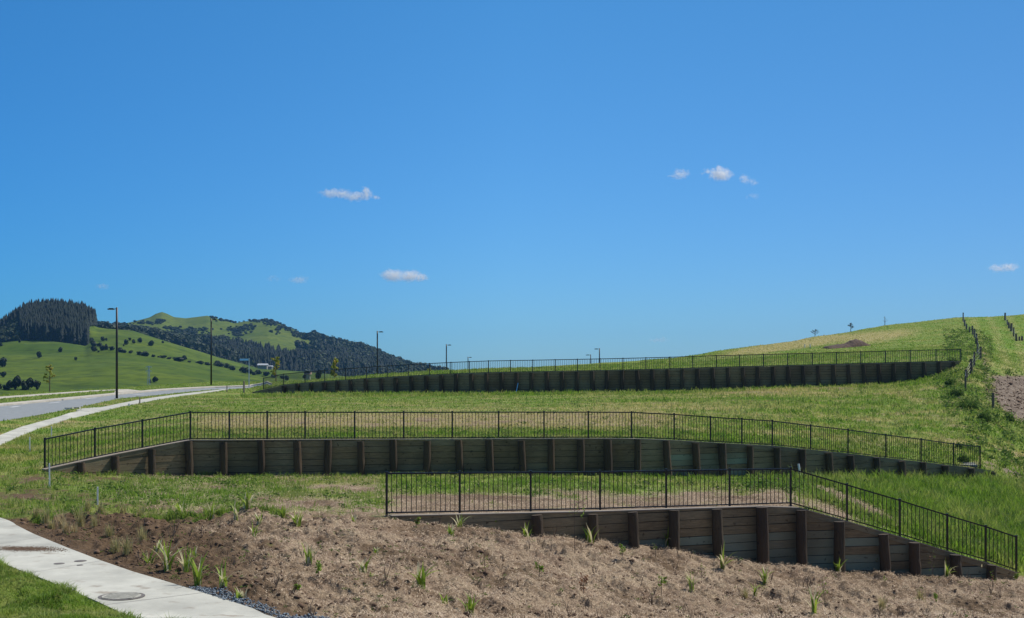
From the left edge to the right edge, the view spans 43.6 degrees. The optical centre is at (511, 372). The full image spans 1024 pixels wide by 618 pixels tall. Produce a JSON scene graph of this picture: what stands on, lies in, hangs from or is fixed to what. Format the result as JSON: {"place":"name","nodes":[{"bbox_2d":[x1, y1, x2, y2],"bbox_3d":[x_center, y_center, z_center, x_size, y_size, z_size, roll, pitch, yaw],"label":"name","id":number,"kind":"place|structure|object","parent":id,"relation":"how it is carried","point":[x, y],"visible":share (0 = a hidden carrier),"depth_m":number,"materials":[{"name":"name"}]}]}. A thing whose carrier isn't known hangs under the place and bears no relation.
{"place":"outdoors","nodes":[
{"label":"outdoors","id":0,"kind":"place"},
{"bbox_2d":[0,389,115,398],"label":"pavement","id":1,"kind":"structure","parent":0,"point":[2,397],"depth_m":126.59,"materials":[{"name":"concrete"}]},
{"bbox_2d":[114,389,139,392],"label":"driveway","id":2,"kind":"structure","parent":0,"point":[125,390],"depth_m":128.35,"materials":[{"name":"concrete"}]},
{"bbox_2d":[0,384,261,420],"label":"road","id":3,"kind":"structure","parent":0,"point":[10,412],"depth_m":93.05,"materials":[{"name":"asphalt"}]},
{"bbox_2d":[0,383,262,405],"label":"kerb","id":4,"kind":"structure","parent":3,"relation":"on","point":[58,399],"depth_m":114.52,"materials":[{"name":"concrete"}]},
{"bbox_2d":[0,518,275,617],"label":"path","id":5,"kind":"structure","parent":0,"point":[90,577],"depth_m":22.05,"materials":[{"name":"concrete"}]},
{"bbox_2d":[0,545,66,551],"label":"spilled dirt","id":6,"kind":"structure","parent":5,"relation":"on","point":[20,548],"depth_m":26.02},
{"bbox_2d":[98,592,144,600],"bbox_3d":[-6.339,3.629,20.784,0.740,0.037,0.740,0,0,0],"label":"manhole cover","id":7,"kind":"object","parent":5,"relation":"on","point":[120,596],"visible":0.99,"depth_m":20.69,"materials":[{"name":"concrete"}]},
{"bbox_2d":[0,325,344,393],"bbox_3d":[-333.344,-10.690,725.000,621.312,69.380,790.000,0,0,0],"label":"hill","id":8,"kind":"structure","parent":0,"point":[88,368],"depth_m":672.41,"materials":[{"name":"plant"}]},
{"bbox_2d":[0,357,6,366],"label":"bush","id":9,"kind":"object","parent":8,"relation":"on","point":[3,360],"visible":1,"depth_m":617.25,"materials":[{"name":"green plant"}]},
{"bbox_2d":[5,380,12,389],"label":"bush","id":10,"kind":"object","parent":8,"relation":"on","point":[9,383],"visible":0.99,"depth_m":421.76,"materials":[{"name":"green plant"}]},
{"bbox_2d":[0,317,20,341],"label":"scrub","id":11,"kind":"object","parent":8,"relation":"on","point":[9,331],"visible":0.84,"depth_m":860.87,"materials":[{"name":"green plant"}]},
{"bbox_2d":[12,375,21,388],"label":"bush","id":12,"kind":"object","parent":8,"relation":"on","point":[16,380],"visible":1,"depth_m":422.05,"materials":[{"name":"green plant"}]},
{"bbox_2d":[21,380,27,389],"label":"bush","id":13,"kind":"object","parent":8,"relation":"on","point":[24,385],"visible":0.98,"depth_m":422.43,"materials":[{"name":"green plant"}]},
{"bbox_2d":[25,378,34,389],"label":"bush","id":14,"kind":"object","parent":8,"relation":"on","point":[30,382],"visible":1,"depth_m":425.01,"materials":[{"name":"green plant"}]},
{"bbox_2d":[34,380,40,389],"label":"bush","id":15,"kind":"object","parent":8,"relation":"on","point":[37,384],"visible":0.99,"depth_m":426.57,"materials":[{"name":"green plant"}]},
{"bbox_2d":[0,298,97,345],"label":"pine forest","id":16,"kind":"object","parent":8,"relation":"on","point":[58,320],"visible":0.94,"depth_m":876.65,"materials":[{"name":"plant"}]},
{"bbox_2d":[96,323,131,330],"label":"woodland","id":17,"kind":"object","parent":8,"relation":"on","point":[108,326],"visible":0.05,"depth_m":1009.99,"materials":[{"name":"green plant"}]},
{"bbox_2d":[172,357,184,361],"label":"bush","id":18,"kind":"object","parent":8,"relation":"on","point":[180,359],"visible":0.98,"depth_m":734.10,"materials":[{"name":"green plant"}]},
{"bbox_2d":[239,366,247,372],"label":"bush","id":19,"kind":"object","parent":8,"relation":"on","point":[242,369],"visible":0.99,"depth_m":753.40,"materials":[{"name":"green plant"}]},
{"bbox_2d":[257,364,267,368],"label":"house","id":20,"kind":"structure","parent":8,"relation":"on","point":[262,366],"depth_m":982.00,"materials":[{"name":"white metal"}]},
{"bbox_2d":[128,312,309,367],"bbox_3d":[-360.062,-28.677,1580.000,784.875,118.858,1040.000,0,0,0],"label":"hill","id":21,"kind":"structure","parent":0,"point":[283,339],"depth_m":1714.36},
{"bbox_2d":[97,321,254,366],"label":"woodland","id":22,"kind":"object","parent":21,"relation":"on","point":[195,341],"visible":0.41,"depth_m":1156.85,"materials":[{"name":"green plant"}]},
{"bbox_2d":[127,315,304,338],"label":"scrub","id":23,"kind":"object","parent":21,"relation":"on","point":[270,322],"visible":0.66,"depth_m":1717.27,"materials":[{"name":"green plant"}]},
{"bbox_2d":[209,333,394,376],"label":"pine forest","id":24,"kind":"object","parent":21,"relation":"on","point":[266,353],"visible":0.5,"depth_m":1214.02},
{"bbox_2d":[294,330,449,376],"bbox_3d":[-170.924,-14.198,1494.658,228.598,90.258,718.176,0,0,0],"label":"woodland","id":25,"kind":"object","parent":21,"relation":"on","point":[314,338],"visible":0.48,"depth_m":1448.71,"materials":[{"name":"green plant"}]},
{"bbox_2d":[0,314,1023,617],"bbox_3d":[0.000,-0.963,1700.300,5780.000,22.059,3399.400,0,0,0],"label":"ground","id":26,"kind":"structure","parent":0,"point":[494,574],"depth_m":31.65,"materials":[{"name":"soil"}]},
{"bbox_2d":[31,505,40,517],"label":"tussock grass","id":27,"kind":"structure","parent":26,"relation":"on","point":[36,510],"depth_m":31.35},
{"bbox_2d":[40,505,50,523],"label":"tussock grass","id":28,"kind":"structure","parent":26,"relation":"on","point":[45,518],"depth_m":30.73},
{"bbox_2d":[43,364,55,391],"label":"young tree","id":29,"kind":"object","parent":26,"relation":"on","point":[49,369],"visible":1,"depth_m":138.39,"materials":[{"name":"green plant"}]},
{"bbox_2d":[47,519,55,528],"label":"tussock grass","id":30,"kind":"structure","parent":26,"relation":"on","point":[51,525],"depth_m":30.11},
{"bbox_2d":[53,505,69,528],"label":"dry tussock","id":31,"kind":"object","parent":26,"relation":"on","point":[59,526],"visible":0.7,"depth_m":29.40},
{"bbox_2d":[62,519,72,533],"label":"dry tussock","id":32,"kind":"object","parent":26,"relation":"on","point":[66,529],"visible":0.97,"depth_m":28.45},
{"bbox_2d":[69,524,80,532],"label":"dry tussock","id":33,"kind":"object","parent":26,"relation":"on","point":[73,529],"visible":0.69,"depth_m":28.43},
{"bbox_2d":[72,504,87,526],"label":"tussock grass","id":34,"kind":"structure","parent":26,"relation":"on","point":[80,515],"depth_m":29.48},
{"bbox_2d":[84,495,93,510],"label":"tussock grass","id":35,"kind":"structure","parent":26,"relation":"on","point":[87,506],"depth_m":31.80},
{"bbox_2d":[77,407,106,410],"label":"path ramp","id":36,"kind":"structure","parent":26,"relation":"on","point":[94,409],"depth_m":84.15,"materials":[{"name":"concrete"}]},
{"bbox_2d":[90,512,99,527],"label":"tussock grass","id":37,"kind":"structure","parent":26,"relation":"on","point":[94,519],"depth_m":29.40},
{"bbox_2d":[96,501,105,511],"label":"tussock grass","id":38,"kind":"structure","parent":26,"relation":"on","point":[102,508],"depth_m":31.34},
{"bbox_2d":[103,525,114,536],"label":"tussock grass","id":39,"kind":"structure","parent":26,"relation":"on","point":[108,533],"depth_m":28.38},
{"bbox_2d":[107,307,117,398],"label":"street lamp","id":40,"kind":"object","parent":26,"relation":"on","point":[116,350],"visible":0.87,"depth_m":105.74,"materials":[{"name":"metal"}]},
{"bbox_2d":[0,389,225,444],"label":"footpath","id":41,"kind":"structure","parent":26,"relation":"on","point":[7,436],"depth_m":72.76,"materials":[{"name":"concrete"}]},
{"bbox_2d":[110,535,121,553],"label":"tussock grass","id":42,"kind":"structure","parent":26,"relation":"on","point":[113,544],"depth_m":25.39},
{"bbox_2d":[117,502,128,513],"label":"tussock grass","id":43,"kind":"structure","parent":26,"relation":"on","point":[122,511],"depth_m":31.20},
{"bbox_2d":[119,535,135,554],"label":"tussock grass","id":44,"kind":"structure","parent":26,"relation":"on","point":[126,545],"depth_m":24.84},
{"bbox_2d":[136,525,147,541],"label":"tussock grass","id":45,"kind":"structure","parent":26,"relation":"on","point":[141,535],"depth_m":26.59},
{"bbox_2d":[142,548,159,562],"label":"flax plant","id":46,"kind":"object","parent":26,"relation":"on","point":[148,561],"visible":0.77,"depth_m":24.09,"materials":[{"name":"green plant"}]},
{"bbox_2d":[154,539,167,552],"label":"flax plant","id":47,"kind":"object","parent":26,"relation":"on","point":[157,549],"visible":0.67,"depth_m":25.61,"materials":[{"name":"green plant"}]},
{"bbox_2d":[150,536,184,571],"bbox_3d":[-6.314,3.261,23.426,0.902,0.795,0.657,0,0,-23],"label":"flax plant","id":48,"kind":"object","parent":26,"relation":"on","point":[167,565],"visible":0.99,"depth_m":23.36,"materials":[{"name":"green plant"}]},
{"bbox_2d":[171,496,189,512],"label":"flax plant","id":49,"kind":"object","parent":26,"relation":"on","point":[178,507],"visible":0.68,"depth_m":31.44,"materials":[{"name":"green plant"}]},
{"bbox_2d":[177,547,201,571],"bbox_3d":[-5.963,3.455,23.534,0.559,0.505,0.497,0,0,-21],"label":"flax plant","id":50,"kind":"object","parent":26,"relation":"on","point":[185,564],"visible":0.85,"depth_m":23.50,"materials":[{"name":"green plant"}]},
{"bbox_2d":[187,543,197,556],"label":"flax plant","id":51,"kind":"object","parent":26,"relation":"on","point":[194,552],"visible":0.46,"depth_m":25.00,"materials":[{"name":"green plant"}]},
{"bbox_2d":[186,551,209,585],"bbox_3d":[-5.376,3.346,22.009,0.509,0.664,0.596,0,0,-34],"label":"flax plant","id":52,"kind":"object","parent":26,"relation":"on","point":[197,575],"visible":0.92,"depth_m":21.99,"materials":[{"name":"green plant"}]},
{"bbox_2d":[201,502,219,519],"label":"flax plant","id":53,"kind":"object","parent":26,"relation":"on","point":[212,512],"visible":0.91,"depth_m":30.45,"materials":[{"name":"green plant"}]},
{"bbox_2d":[210,319,216,384],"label":"street lamp","id":54,"kind":"object","parent":26,"relation":"on","point":[211,352],"visible":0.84,"depth_m":155.14,"materials":[{"name":"metal"}]},
{"bbox_2d":[215,559,238,587],"bbox_3d":[-4.878,3.390,21.614,0.697,0.531,0.343,0,0,44],"label":"flax plant","id":55,"kind":"object","parent":26,"relation":"on","point":[222,579],"visible":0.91,"depth_m":21.64,"materials":[{"name":"green plant"}]},
{"bbox_2d":[230,500,242,520],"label":"flax plant","id":56,"kind":"object","parent":26,"relation":"on","point":[236,510],"visible":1,"depth_m":30.13,"materials":[{"name":"green plant"}]},
{"bbox_2d":[235,587,247,597],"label":"flax plant","id":57,"kind":"object","parent":26,"relation":"on","point":[239,594],"visible":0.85,"depth_m":20.80,"materials":[{"name":"green plant"}]},
{"bbox_2d":[240,358,249,386],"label":"street sign","id":58,"kind":"object","parent":26,"relation":"on","point":[249,368],"visible":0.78,"depth_m":141.22,"materials":[{"name":"metal"}]},
{"bbox_2d":[242,488,259,509],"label":"flax plant","id":59,"kind":"object","parent":26,"relation":"on","point":[247,500],"visible":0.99,"depth_m":30.78,"materials":[{"name":"green plant"}]},
{"bbox_2d":[248,523,259,536],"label":"flax plant","id":60,"kind":"object","parent":26,"relation":"on","point":[252,530],"visible":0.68,"depth_m":27.77,"materials":[{"name":"green plant"}]},
{"bbox_2d":[189,586,329,617],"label":"gravel","id":61,"kind":"structure","parent":26,"relation":"on","point":[235,599],"depth_m":20.41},
{"bbox_2d":[255,513,263,523],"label":"flax plant","id":62,"kind":"object","parent":26,"relation":"on","point":[259,519],"visible":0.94,"depth_m":29.55,"materials":[{"name":"green plant"}]},
{"bbox_2d":[269,357,279,374],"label":"young tree","id":63,"kind":"object","parent":26,"relation":"on","point":[276,360],"visible":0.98,"depth_m":149.98,"materials":[{"name":"green plant"}]},
{"bbox_2d":[277,506,286,517],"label":"flax plant","id":64,"kind":"object","parent":26,"relation":"on","point":[283,512],"visible":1,"depth_m":30.75,"materials":[{"name":"green plant"}]},
{"bbox_2d":[286,509,302,526],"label":"flax plant","id":65,"kind":"object","parent":26,"relation":"on","point":[296,520],"visible":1,"depth_m":29.32,"materials":[{"name":"green plant"}]},
{"bbox_2d":[293,582,301,591],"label":"seedling","id":66,"kind":"object","parent":26,"relation":"on","point":[298,586],"visible":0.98,"depth_m":21.68,"materials":[{"name":"green plant"}]},
{"bbox_2d":[301,542,320,563],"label":"flax plant","id":67,"kind":"object","parent":26,"relation":"on","point":[308,557],"visible":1,"depth_m":24.64,"materials":[{"name":"green plant"}]},
{"bbox_2d":[315,560,323,574],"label":"seedling","id":68,"kind":"object","parent":26,"relation":"on","point":[319,566],"visible":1,"depth_m":23.23,"materials":[{"name":"green plant"}]},
{"bbox_2d":[330,358,338,377],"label":"young tree","id":69,"kind":"object","parent":26,"relation":"on","point":[333,366],"visible":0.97,"depth_m":149.78,"materials":[{"name":"green plant"}]},
{"bbox_2d":[356,555,372,572],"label":"flax plant","id":70,"kind":"object","parent":26,"relation":"on","point":[363,568],"visible":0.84,"depth_m":24.25,"materials":[{"name":"green plant"}]},
{"bbox_2d":[410,564,436,588],"bbox_3d":[-1.755,3.821,24.297,0.812,0.561,0.504,0,0,-42],"label":"flax plant","id":71,"kind":"object","parent":26,"relation":"on","point":[420,581],"visible":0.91,"depth_m":24.25,"materials":[{"name":"green plant"}]},
{"bbox_2d":[439,593,448,603],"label":"flax plant","id":72,"kind":"object","parent":26,"relation":"on","point":[445,600],"visible":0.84,"depth_m":23.43,"materials":[{"name":"green plant"}]},
{"bbox_2d":[446,523,458,535],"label":"flax plant","id":73,"kind":"object","parent":26,"relation":"on","point":[449,530],"visible":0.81,"depth_m":30.88,"materials":[{"name":"green plant"}]},
{"bbox_2d":[451,513,467,526],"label":"flax plant","id":74,"kind":"object","parent":26,"relation":"on","point":[459,522],"visible":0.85,"depth_m":32.03,"materials":[{"name":"green plant"}]},
{"bbox_2d":[454,591,480,615],"bbox_3d":[-0.807,4.138,23.077,0.566,0.569,0.498,0,0,0],"label":"flax plant","id":75,"kind":"object","parent":26,"relation":"on","point":[470,605],"visible":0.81,"depth_m":23.09,"materials":[{"name":"green plant"}]},
{"bbox_2d":[0,314,1023,617],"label":"grass","id":76,"kind":"structure","parent":26,"relation":"on","point":[940,486],"depth_m":59.83,"materials":[{"name":"plant"}]},
{"bbox_2d":[0,327,1023,617],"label":"weeds","id":77,"kind":"object","parent":26,"relation":"on","point":[948,403],"visible":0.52,"depth_m":51.79,"materials":[{"name":"green plant"}]},
{"bbox_2d":[9,507,1023,617],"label":"soil clods","id":78,"kind":"object","parent":26,"relation":"on","point":[302,605],"visible":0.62,"depth_m":26.96,"materials":[{"name":"soil"}]},
{"bbox_2d":[42,438,995,478],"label":"retaining wall","id":79,"kind":"structure","parent":26,"relation":"on","point":[233,457],"depth_m":50.73,"materials":[{"name":"brown wood"}]},
{"bbox_2d":[44,411,980,467],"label":"balustrade fence","id":80,"kind":"object","parent":79,"relation":"on","point":[587,412],"visible":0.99,"depth_m":51.36,"materials":[{"name":"metal"}]},
{"bbox_2d":[14,473,1023,617],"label":"straw mulch","id":81,"kind":"object","parent":26,"relation":"on","point":[501,595],"visible":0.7,"depth_m":30.14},
{"bbox_2d":[521,520,531,537],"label":"flax plant","id":82,"kind":"object","parent":26,"relation":"on","point":[525,532],"visible":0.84,"depth_m":32.64,"materials":[{"name":"green plant"}]},
{"bbox_2d":[52,502,1023,617],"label":"dead twigs","id":83,"kind":"object","parent":26,"relation":"on","point":[409,592],"visible":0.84,"depth_m":27.80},
{"bbox_2d":[535,561,543,577],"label":"seedling","id":84,"kind":"object","parent":26,"relation":"on","point":[540,567],"visible":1,"depth_m":27.12,"materials":[{"name":"green plant"}]},
{"bbox_2d":[566,495,587,547],"bbox_3d":[1.635,3.729,31.425,0.438,1.458,0.723,0,0,-16],"label":"seedling","id":85,"kind":"object","parent":26,"relation":"on","point":[577,512],"visible":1,"depth_m":31.40,"materials":[{"name":"green plant"}]},
{"bbox_2d":[578,572,587,591],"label":"seedling","id":86,"kind":"object","parent":26,"relation":"on","point":[584,579],"visible":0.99,"depth_m":26.50,"materials":[{"name":"green plant"}]},
{"bbox_2d":[583,525,596,543],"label":"flax plant","id":87,"kind":"object","parent":26,"relation":"on","point":[588,535],"visible":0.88,"depth_m":33.83,"materials":[{"name":"green plant"}]},
{"bbox_2d":[252,361,959,392],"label":"retaining wall","id":88,"kind":"structure","parent":26,"relation":"on","point":[713,378],"depth_m":109.92,"materials":[{"name":"brown wood"}]},
{"bbox_2d":[263,349,960,388],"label":"balustrade fence","id":89,"kind":"object","parent":88,"relation":"on","point":[272,381],"visible":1,"depth_m":110.58,"materials":[{"name":"metal"}]},
{"bbox_2d":[657,574,666,595],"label":"seedling","id":90,"kind":"object","parent":26,"relation":"on","point":[663,580],"visible":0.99,"depth_m":28.75,"materials":[{"name":"green plant"}]},
{"bbox_2d":[685,573,700,591],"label":"flax plant","id":91,"kind":"object","parent":26,"relation":"on","point":[691,585],"visible":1,"depth_m":29.54,"materials":[{"name":"green plant"}]},
{"bbox_2d":[389,505,1017,580],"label":"retaining wall","id":92,"kind":"structure","parent":26,"relation":"on","point":[761,534],"depth_m":36.28,"materials":[{"name":"brown wood"}]},
{"bbox_2d":[385,467,1017,571],"bbox_3d":[5.924,4.329,36.009,19.760,3.702,1.054,0,0,-20],"label":"balustrade fence","id":93,"kind":"object","parent":92,"relation":"on","point":[729,470],"visible":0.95,"depth_m":36.25,"materials":[{"name":"metal"}]},
{"bbox_2d":[717,540,731,569],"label":"flax plant","id":94,"kind":"object","parent":26,"relation":"on","point":[722,563],"visible":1,"depth_m":33.94,"materials":[{"name":"green plant"}]},
{"bbox_2d":[748,583,762,595],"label":"flax plant","id":95,"kind":"object","parent":26,"relation":"on","point":[755,590],"visible":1,"depth_m":30.68,"materials":[{"name":"green plant"}]},
{"bbox_2d":[759,566,773,584],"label":"flax plant","id":96,"kind":"object","parent":26,"relation":"on","point":[765,576],"visible":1,"depth_m":32.67,"materials":[{"name":"green plant"}]},
{"bbox_2d":[804,583,821,613],"bbox_3d":[6.983,5.144,29.176,0.540,0.755,0.718,0,0,-18],"label":"flax plant","id":97,"kind":"object","parent":26,"relation":"on","point":[814,603],"visible":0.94,"depth_m":29.23,"materials":[{"name":"green plant"}]},
{"bbox_2d":[832,558,847,571],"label":"flax plant","id":98,"kind":"object","parent":26,"relation":"on","point":[838,566],"visible":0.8,"depth_m":36.51,"materials":[{"name":"green plant"}]},
{"bbox_2d":[824,339,870,348],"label":"soil mound","id":99,"kind":"object","parent":26,"relation":"on","point":[854,342],"visible":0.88,"depth_m":153.15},
{"bbox_2d":[877,596,886,609],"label":"tussock grass","id":100,"kind":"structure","parent":26,"relation":"on","point":[883,603],"depth_m":31.36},
{"bbox_2d":[915,588,925,601],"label":"tussock grass","id":101,"kind":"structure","parent":26,"relation":"on","point":[920,594],"depth_m":33.38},
{"bbox_2d":[944,376,956,384],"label":"weed shrub","id":102,"kind":"object","parent":26,"relation":"on","point":[949,381],"visible":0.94,"depth_m":101.11,"materials":[{"name":"green plant"}]},
{"bbox_2d":[945,558,956,576],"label":"flax plant","id":103,"kind":"object","parent":26,"relation":"on","point":[947,572],"visible":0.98,"depth_m":37.15,"materials":[{"name":"green plant"}]},
{"bbox_2d":[950,385,964,396],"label":"weed shrub","id":104,"kind":"object","parent":26,"relation":"on","point":[958,392],"visible":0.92,"depth_m":92.72,"materials":[{"name":"green plant"}]},
{"bbox_2d":[956,452,969,461],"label":"weed shrub","id":105,"kind":"object","parent":26,"relation":"on","point":[964,458],"visible":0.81,"depth_m":63.85,"materials":[{"name":"green plant"}]},
{"bbox_2d":[957,386,978,409],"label":"weed shrub","id":106,"kind":"object","parent":26,"relation":"on","point":[969,402],"visible":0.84,"depth_m":85.36,"materials":[{"name":"green plant"}]},
{"bbox_2d":[962,313,981,390],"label":"farm fence","id":107,"kind":"object","parent":26,"relation":"on","point":[979,351],"visible":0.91,"depth_m":118.41,"materials":[{"name":"metal"}]},
{"bbox_2d":[977,405,991,421],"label":"weed shrub","id":108,"kind":"object","parent":26,"relation":"on","point":[982,415],"visible":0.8,"depth_m":81.17,"materials":[{"name":"green plant"}]},
{"bbox_2d":[984,360,1023,420],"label":"ploughed clods","id":109,"kind":"object","parent":26,"relation":"on","point":[1018,400],"visible":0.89,"depth_m":100.75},
{"bbox_2d":[1001,410,1014,421],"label":"weed shrub","id":110,"kind":"object","parent":26,"relation":"on","point":[1010,418],"visible":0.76,"depth_m":85.79,"materials":[{"name":"green plant"}]},
{"bbox_2d":[1004,313,1022,340],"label":"farm fence","id":111,"kind":"object","parent":26,"relation":"on","point":[1010,325],"visible":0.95,"depth_m":183.42,"materials":[{"name":"wood"}]},
{"bbox_2d":[0,0,1023,369],"label":"sky","id":112,"kind":"structure","parent":0,"point":[537,180],"materials":[{"name":"blue"}]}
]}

